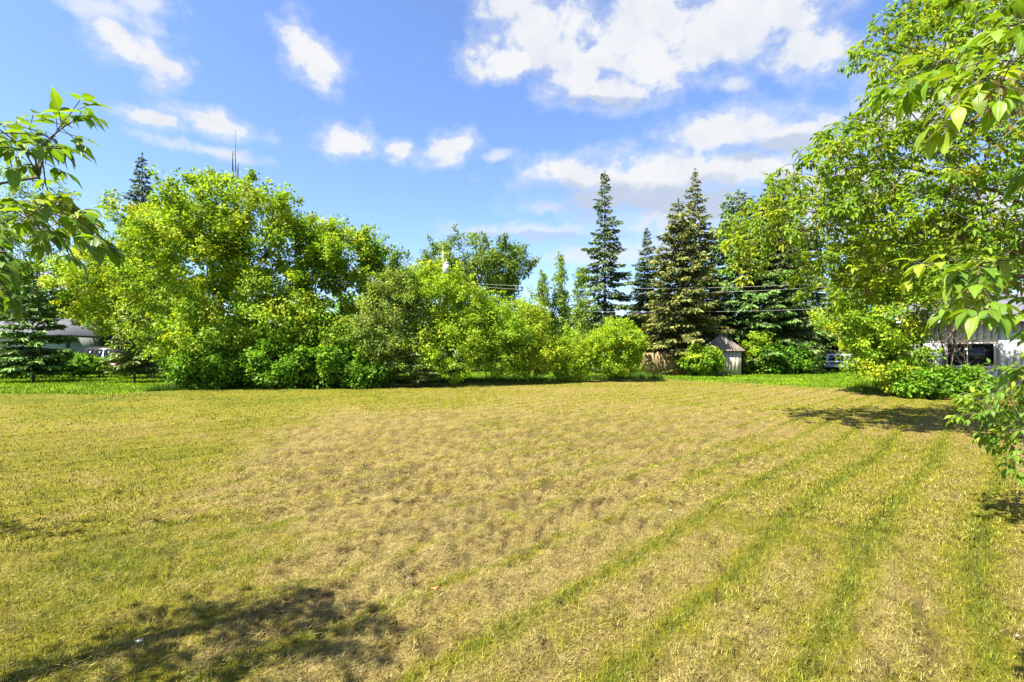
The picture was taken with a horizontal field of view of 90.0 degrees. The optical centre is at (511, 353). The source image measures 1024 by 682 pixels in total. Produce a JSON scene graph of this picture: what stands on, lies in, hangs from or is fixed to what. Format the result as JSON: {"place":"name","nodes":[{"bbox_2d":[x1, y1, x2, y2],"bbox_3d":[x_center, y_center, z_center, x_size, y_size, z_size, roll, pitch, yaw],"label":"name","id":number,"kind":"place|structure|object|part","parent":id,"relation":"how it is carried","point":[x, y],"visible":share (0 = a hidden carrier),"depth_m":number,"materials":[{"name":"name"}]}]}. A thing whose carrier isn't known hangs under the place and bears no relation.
{"place":"outdoors","nodes":[
{"label":"outdoors","id":0,"kind":"place"},
{"bbox_2d":[0,354,1023,681],"bbox_3d":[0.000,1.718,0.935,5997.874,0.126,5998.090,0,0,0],"label":"ground","id":1,"kind":"structure","parent":0,"point":[438,520],"depth_m":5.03,"materials":[{"name":"yellow plant"}]},
{"bbox_2d":[0,353,41,377],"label":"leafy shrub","id":2,"kind":"object","parent":1,"relation":"on","point":[40,375],"visible":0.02,"depth_m":35.22,"materials":[{"name":"green plant"}]},
{"bbox_2d":[0,159,83,317],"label":"ash tree","id":3,"kind":"object","parent":1,"relation":"on","point":[5,233],"visible":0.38,"depth_m":43.74,"materials":[{"name":"green plant"}]},
{"bbox_2d":[0,279,84,381],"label":"young spruce tree","id":4,"kind":"object","parent":1,"relation":"on","point":[16,362],"visible":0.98,"depth_m":30.56,"materials":[{"name":"green plant"}]},
{"bbox_2d":[0,252,107,327],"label":"ash tree","id":5,"kind":"object","parent":1,"relation":"on","point":[52,293],"visible":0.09,"depth_m":45.91,"materials":[{"name":"green plant"}]},
{"bbox_2d":[0,318,115,374],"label":"house","id":6,"kind":"structure","parent":1,"relation":"on","point":[88,338],"depth_m":42.02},
{"bbox_2d":[0,87,138,322],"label":"maple tree","id":7,"kind":"object","parent":1,"relation":"on","point":[68,210],"visible":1,"depth_m":1.43,"materials":[{"name":"green plant"}]},
{"bbox_2d":[45,348,112,377],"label":"leafy shrub","id":8,"kind":"object","parent":1,"relation":"on","point":[89,362],"visible":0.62,"depth_m":35.37,"materials":[{"name":"green plant"}]},
{"bbox_2d":[71,347,132,374],"bbox_3d":[-33.323,0.569,41.503,5.138,2.253,2.220,0,0,12],"label":"parked car","id":9,"kind":"object","parent":1,"relation":"on","point":[100,352],"visible":0.11,"depth_m":40.57,"materials":[{"name":"paint"}]},
{"bbox_3d":[-33.824,0.114,40.792,1.268,0.940,0.146,0,0,12],"label":"side window","id":10,"kind":"part","parent":9,"relation":"part of","materials":[{"name":"black glass"}]},
{"bbox_3d":[-32.886,0.114,40.593,1.014,0.940,0.146,0,0,12],"label":"side window","id":11,"kind":"part","parent":9,"relation":"part of","materials":[{"name":"black glass"}]},
{"bbox_3d":[-31.874,0.114,40.378,0.911,0.940,0.146,0,0,12],"label":"side window","id":12,"kind":"part","parent":9,"relation":"part of","materials":[{"name":"black glass"}]},
{"bbox_2d":[34,189,208,377],"bbox_3d":[-25.966,-4.587,34.890,10.772,12.610,8.202,0,0,0],"label":"maple tree","id":13,"kind":"object","parent":1,"relation":"on","point":[100,304],"visible":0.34,"depth_m":33.35,"materials":[{"name":"green plant"}]},
{"bbox_2d":[97,301,164,381],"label":"young spruce tree","id":14,"kind":"object","parent":1,"relation":"on","point":[125,363],"visible":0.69,"depth_m":30.04,"materials":[{"name":"green plant"}]},
{"bbox_2d":[97,152,167,365],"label":"spruce tree","id":15,"kind":"object","parent":1,"relation":"on","point":[139,193],"visible":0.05,"depth_m":47.59,"materials":[{"name":"green plant"}]},
{"bbox_2d":[105,266,292,369],"bbox_3d":[-26.616,-3.079,43.711,16.738,10.150,8.964,0,0,0],"label":"ash tree","id":16,"kind":"object","parent":1,"relation":"on","point":[202,273],"visible":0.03,"depth_m":42.87,"materials":[{"name":"green plant"}]},
{"bbox_2d":[156,334,252,389],"bbox_3d":[-14.918,0.354,25.485,4.492,2.945,3.841,0,0,0],"label":"leafy shrub","id":17,"kind":"object","parent":1,"relation":"on","point":[213,370],"visible":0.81,"depth_m":24.48,"materials":[{"name":"green plant"}]},
{"bbox_2d":[101,164,331,371],"bbox_3d":[-14.986,-4.268,26.832,11.489,11.995,8.759,0,0,0],"label":"maple tree","id":18,"kind":"object","parent":1,"relation":"on","point":[185,225],"visible":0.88,"depth_m":25.49,"materials":[{"name":"green plant"}]},
{"bbox_2d":[232,130,238,291],"bbox_3d":[-33.505,-12.713,62.000,0.658,28.825,0.474,0,0,33],"label":"radio mast","id":19,"kind":"object","parent":1,"relation":"on","point":[237,170],"visible":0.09,"depth_m":61.96,"materials":[{"name":"grey metal"}]},
{"bbox_2d":[235,328,320,388],"bbox_3d":[-11.616,0.217,25.677,4.337,3.188,3.725,0,0,0],"label":"leafy shrub","id":20,"kind":"object","parent":1,"relation":"on","point":[287,370],"visible":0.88,"depth_m":24.77,"materials":[{"name":"green plant"}]},
{"bbox_2d":[275,212,396,363],"bbox_3d":[-9.611,-3.089,27.711,5.556,9.603,5.940,0,0,40],"label":"maple tree","id":21,"kind":"object","parent":1,"relation":"on","point":[370,255],"visible":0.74,"depth_m":27.12,"materials":[{"name":"green plant"}]},
{"bbox_2d":[294,329,377,388],"bbox_3d":[-8.995,0.273,25.965,4.342,3.057,3.712,0,0,0],"label":"leafy shrub","id":22,"kind":"object","parent":1,"relation":"on","point":[328,371],"visible":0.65,"depth_m":24.97,"materials":[{"name":"green plant"}]},
{"bbox_2d":[298,286,408,357],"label":"ash tree","id":23,"kind":"object","parent":1,"relation":"on","point":[336,310],"visible":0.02,"depth_m":43.26,"materials":[{"name":"green plant"}]},
{"bbox_2d":[340,348,398,388],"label":"leafy shrub","id":24,"kind":"object","parent":1,"relation":"on","point":[366,370],"visible":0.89,"depth_m":25.05,"materials":[{"name":"green plant"}]},
{"bbox_2d":[344,262,428,386],"bbox_3d":[-6.431,-1.507,26.434,4.473,6.438,3.987,0,0,0],"label":"lilac bush","id":25,"kind":"object","parent":1,"relation":"on","point":[379,338],"visible":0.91,"depth_m":25.77,"materials":[{"name":"green plant"}]},
{"bbox_2d":[370,246,427,351],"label":"poplar tree","id":26,"kind":"object","parent":1,"relation":"on","point":[395,263],"visible":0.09,"depth_m":43.17,"materials":[{"name":"green plant"}]},
{"bbox_2d":[392,297,445,386],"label":"young spruce tree","id":27,"kind":"object","parent":1,"relation":"on","point":[418,379],"visible":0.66,"depth_m":26.00,"materials":[{"name":"green plant"}]},
{"bbox_2d":[385,252,496,384],"bbox_3d":[-3.944,-1.959,27.473,6.375,7.340,5.108,0,0,0],"label":"willow bush","id":28,"kind":"object","parent":1,"relation":"on","point":[447,332],"visible":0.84,"depth_m":27.01,"materials":[{"name":"green plant"}]},
{"bbox_2d":[441,251,448,357],"bbox_3d":[-5.990,-3.954,45.900,0.780,11.308,0.580,0,0,0],"label":"utility pole","id":29,"kind":"object","parent":1,"relation":"on","point":[447,264],"visible":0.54,"depth_m":45.75,"materials":[{"name":"brown wood"}]},
{"bbox_2d":[475,283,822,288],"bbox_3d":[11.745,-5.813,40.880,37.278,1.387,0.019,0,0,16],"label":"power line","id":30,"kind":"object","parent":29,"relation":"attached to","point":[648,288],"visible":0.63,"depth_m":41.18,"materials":[{"name":"metal"}]},
{"bbox_2d":[489,286,828,292],"bbox_3d":[11.745,-5.553,40.880,37.278,1.563,0.019,0,0,16],"label":"power line","id":31,"kind":"object","parent":29,"relation":"attached to","point":[700,292],"visible":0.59,"depth_m":39.93,"materials":[{"name":"metal"}]},
{"bbox_2d":[519,306,872,311],"bbox_3d":[11.745,-3.793,40.880,37.278,1.055,0.017,0,0,16],"label":"power line","id":32,"kind":"object","parent":29,"relation":"attached to","point":[725,311],"visible":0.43,"depth_m":39.56,"materials":[{"name":"metal"}]},
{"bbox_2d":[0,367,892,394],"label":"lush grass","id":33,"kind":"structure","parent":1,"relation":"on","point":[43,383],"depth_m":31.59,"materials":[{"name":"green plant"}]},
{"bbox_2d":[413,224,541,369],"bbox_3d":[-3.608,-5.155,50.023,13.231,13.783,10.402,0,0,0],"label":"poplar tree","id":34,"kind":"object","parent":1,"relation":"on","point":[483,266],"visible":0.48,"depth_m":48.29,"materials":[{"name":"green plant"}]},
{"bbox_2d":[450,286,540,383],"bbox_3d":[-0.924,-1.091,28.756,5.170,5.600,4.682,0,0,0],"label":"willow bush","id":35,"kind":"object","parent":1,"relation":"on","point":[496,334],"visible":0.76,"depth_m":28.01,"materials":[{"name":"green plant"}]},
{"bbox_2d":[0,292,1009,362],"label":"treeline","id":36,"kind":"object","parent":1,"relation":"on","point":[455,358],"visible":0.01,"depth_m":97.64,"materials":[{"name":"green plant"}]},
{"bbox_2d":[499,286,566,382],"bbox_3d":[1.158,-1.172,29.734,4.095,5.760,3.752,0,0,19],"label":"willow bush","id":37,"kind":"object","parent":1,"relation":"on","point":[541,338],"visible":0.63,"depth_m":29.29,"materials":[{"name":"green plant"}]},
{"bbox_2d":[532,269,555,376],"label":"young poplar tree","id":38,"kind":"object","parent":1,"relation":"on","point":[542,292],"visible":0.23,"depth_m":33.77,"materials":[{"name":"green plant"}]},
{"bbox_2d":[512,307,599,369],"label":"ash tree","id":39,"kind":"object","parent":1,"relation":"on","point":[591,365],"depth_m":51.01,"materials":[{"name":"green plant"}]},
{"bbox_2d":[546,251,574,371],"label":"young poplar tree","id":40,"kind":"object","parent":1,"relation":"on","point":[561,304],"visible":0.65,"depth_m":34.26,"materials":[{"name":"green plant"}]},
{"bbox_2d":[545,322,592,381],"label":"willow bush","id":41,"kind":"object","parent":1,"relation":"on","point":[581,360],"visible":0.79,"depth_m":30.56,"materials":[{"name":"green plant"}]},
{"bbox_2d":[143,371,1016,399],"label":"tall grass","id":42,"kind":"structure","parent":1,"relation":"on","point":[866,388],"depth_m":29.76,"materials":[{"name":"green plant"}]},
{"bbox_2d":[568,266,595,373],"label":"young poplar tree","id":43,"kind":"object","parent":1,"relation":"on","point":[579,309],"visible":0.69,"depth_m":33.83,"materials":[{"name":"green plant"}]},
{"bbox_2d":[571,170,639,371],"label":"spruce tree","id":44,"kind":"object","parent":1,"relation":"on","point":[595,285],"visible":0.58,"depth_m":45.61,"materials":[{"name":"green plant"}]},
{"bbox_2d":[582,316,651,380],"bbox_3d":[6.489,-0.328,32.098,4.341,4.068,4.394,0,0,0],"label":"willow bush","id":45,"kind":"object","parent":1,"relation":"on","point":[603,346],"visible":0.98,"depth_m":31.04,"materials":[{"name":"green plant"}]},
{"bbox_2d":[621,227,664,365],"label":"spruce tree","id":46,"kind":"object","parent":1,"relation":"on","point":[642,299],"visible":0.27,"depth_m":49.64,"materials":[{"name":"green plant"}]},
{"bbox_2d":[642,350,686,374],"bbox_3d":[12.048,0.698,40.250,3.594,2.005,0.220,0,0,0],"label":"wooden fence","id":47,"kind":"object","parent":1,"relation":"on","point":[666,363],"visible":0.63,"depth_m":40.19,"materials":[{"name":"brown wood"}]},
{"bbox_2d":[628,198,736,373],"bbox_3d":[13.864,-5.317,41.711,8.850,15.034,8.566,0,0,0],"label":"spruce tree","id":48,"kind":"object","parent":1,"relation":"on","point":[681,303],"visible":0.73,"depth_m":41.12,"materials":[{"name":"green plant"}]},
{"bbox_2d":[675,343,726,376],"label":"leafy shrub","id":49,"kind":"object","parent":1,"relation":"on","point":[708,361],"visible":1,"depth_m":37.73,"materials":[{"name":"green plant"}]},
{"bbox_2d":[665,168,737,343],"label":"spruce tree","id":50,"kind":"object","parent":1,"relation":"on","point":[702,219],"visible":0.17,"depth_m":47.45,"materials":[{"name":"green plant"}]},
{"bbox_2d":[705,334,744,374],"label":"shed","id":51,"kind":"structure","parent":1,"relation":"on","point":[730,349],"depth_m":40.29,"materials":[{"name":"paint"}]},
{"bbox_2d":[683,188,827,373],"bbox_3d":[21.236,-6.636,47.168,12.779,17.480,13.634,0,0,0],"label":"spruce tree","id":52,"kind":"object","parent":1,"relation":"on","point":[739,299],"visible":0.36,"depth_m":45.50,"materials":[{"name":"green plant"}]},
{"bbox_2d":[739,329,775,373],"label":"leafy shrub","id":53,"kind":"object","parent":1,"relation":"on","point":[750,345],"visible":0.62,"depth_m":42.80,"materials":[{"name":"green plant"}]},
{"bbox_2d":[721,181,828,371],"bbox_3d":[23.012,-6.491,46.027,9.348,18.180,9.233,0,0,34],"label":"spruce tree","id":54,"kind":"object","parent":1,"relation":"on","point":[797,327],"visible":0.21,"depth_m":44.60,"materials":[{"name":"green plant"}]},
{"bbox_2d":[749,337,803,374],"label":"leafy shrub","id":55,"kind":"object","parent":1,"relation":"on","point":[792,361],"visible":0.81,"depth_m":41.73,"materials":[{"name":"green plant"}]},
{"bbox_2d":[783,341,826,373],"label":"leafy shrub","id":56,"kind":"object","parent":1,"relation":"on","point":[808,366],"visible":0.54,"depth_m":42.15,"materials":[{"name":"green plant"}]},
{"bbox_2d":[784,223,869,369],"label":"spruce tree","id":57,"kind":"object","parent":1,"relation":"on","point":[816,300],"visible":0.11,"depth_m":56.16,"materials":[{"name":"green plant"}]},
{"bbox_2d":[809,307,859,358],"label":"ash tree","id":58,"kind":"object","parent":1,"relation":"on","point":[830,333],"visible":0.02,"depth_m":58.30,"materials":[{"name":"green plant"}]},
{"bbox_2d":[825,353,857,371],"bbox_3d":[31.961,0.829,49.549,4.838,1.733,2.100,0,0,-43],"label":"parked car","id":59,"kind":"object","parent":1,"relation":"on","point":[830,362],"visible":0.51,"depth_m":48.29,"materials":[{"name":"white paint"}]},
{"bbox_3d":[30.481,0.386,48.169,0.241,0.543,1.355,0,0,-43],"label":"rear window","id":60,"kind":"part","parent":59,"relation":"part of","materials":[{"name":"black glass"}]},
{"bbox_2d":[830,316,896,368],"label":"ash tree","id":61,"kind":"object","parent":1,"relation":"on","point":[852,334],"visible":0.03,"depth_m":57.57,"materials":[{"name":"green plant"}]},
{"bbox_2d":[709,0,1023,324],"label":"maple tree","id":62,"kind":"object","parent":1,"relation":"on","point":[838,208],"visible":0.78,"depth_m":10.86,"materials":[{"name":"green plant"}]},
{"bbox_2d":[821,283,952,368],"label":"ash tree","id":63,"kind":"object","parent":1,"relation":"on","point":[857,327],"visible":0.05,"depth_m":55.01,"materials":[{"name":"green plant"}]},
{"bbox_2d":[801,201,1023,396],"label":"maple tree","id":64,"kind":"object","parent":1,"relation":"on","point":[878,341],"visible":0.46,"depth_m":20.50,"materials":[{"name":"green plant"}]},
{"bbox_2d":[917,285,1007,368],"bbox_3d":[17.385,-0.596,20.322,3.479,4.540,2.899,0,0,14],"label":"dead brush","id":65,"kind":"object","parent":64,"relation":"attached to","point":[953,330],"visible":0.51,"depth_m":20.11,"materials":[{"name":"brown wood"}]},
{"bbox_2d":[861,0,1023,486],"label":"maple tree","id":66,"kind":"object","parent":1,"relation":"on","point":[980,290],"visible":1,"depth_m":1.87,"materials":[{"name":"green plant"}]},
{"bbox_2d":[889,362,998,398],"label":"leafy shrub","id":67,"kind":"object","parent":1,"relation":"on","point":[939,387],"visible":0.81,"depth_m":19.12,"materials":[{"name":"green plant"}]},
{"bbox_2d":[896,293,1023,389],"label":"house","id":68,"kind":"structure","parent":1,"relation":"on","point":[996,350],"depth_m":23.24,"materials":[{"name":"concrete"}]},
{"bbox_2d":[946,342,995,368],"bbox_3d":[21.003,0.073,23.463,1.800,1.175,0.206,0,0,39],"label":"window","id":69,"kind":"structure","parent":68,"relation":"in","point":[988,351],"depth_m":23.42,"materials":[{"name":"glass"}]},
{"bbox_2d":[0,0,1023,353],"label":"sky","id":70,"kind":"structure","parent":0,"point":[413,120],"materials":[{"name":"blue"}]},
{"bbox_2d":[636,309,662,340],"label":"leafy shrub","id":71,"kind":"object","parent":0,"point":[647,332],"visible":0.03,"depth_m":48.52,"materials":[{"name":"green plant"}]}
]}

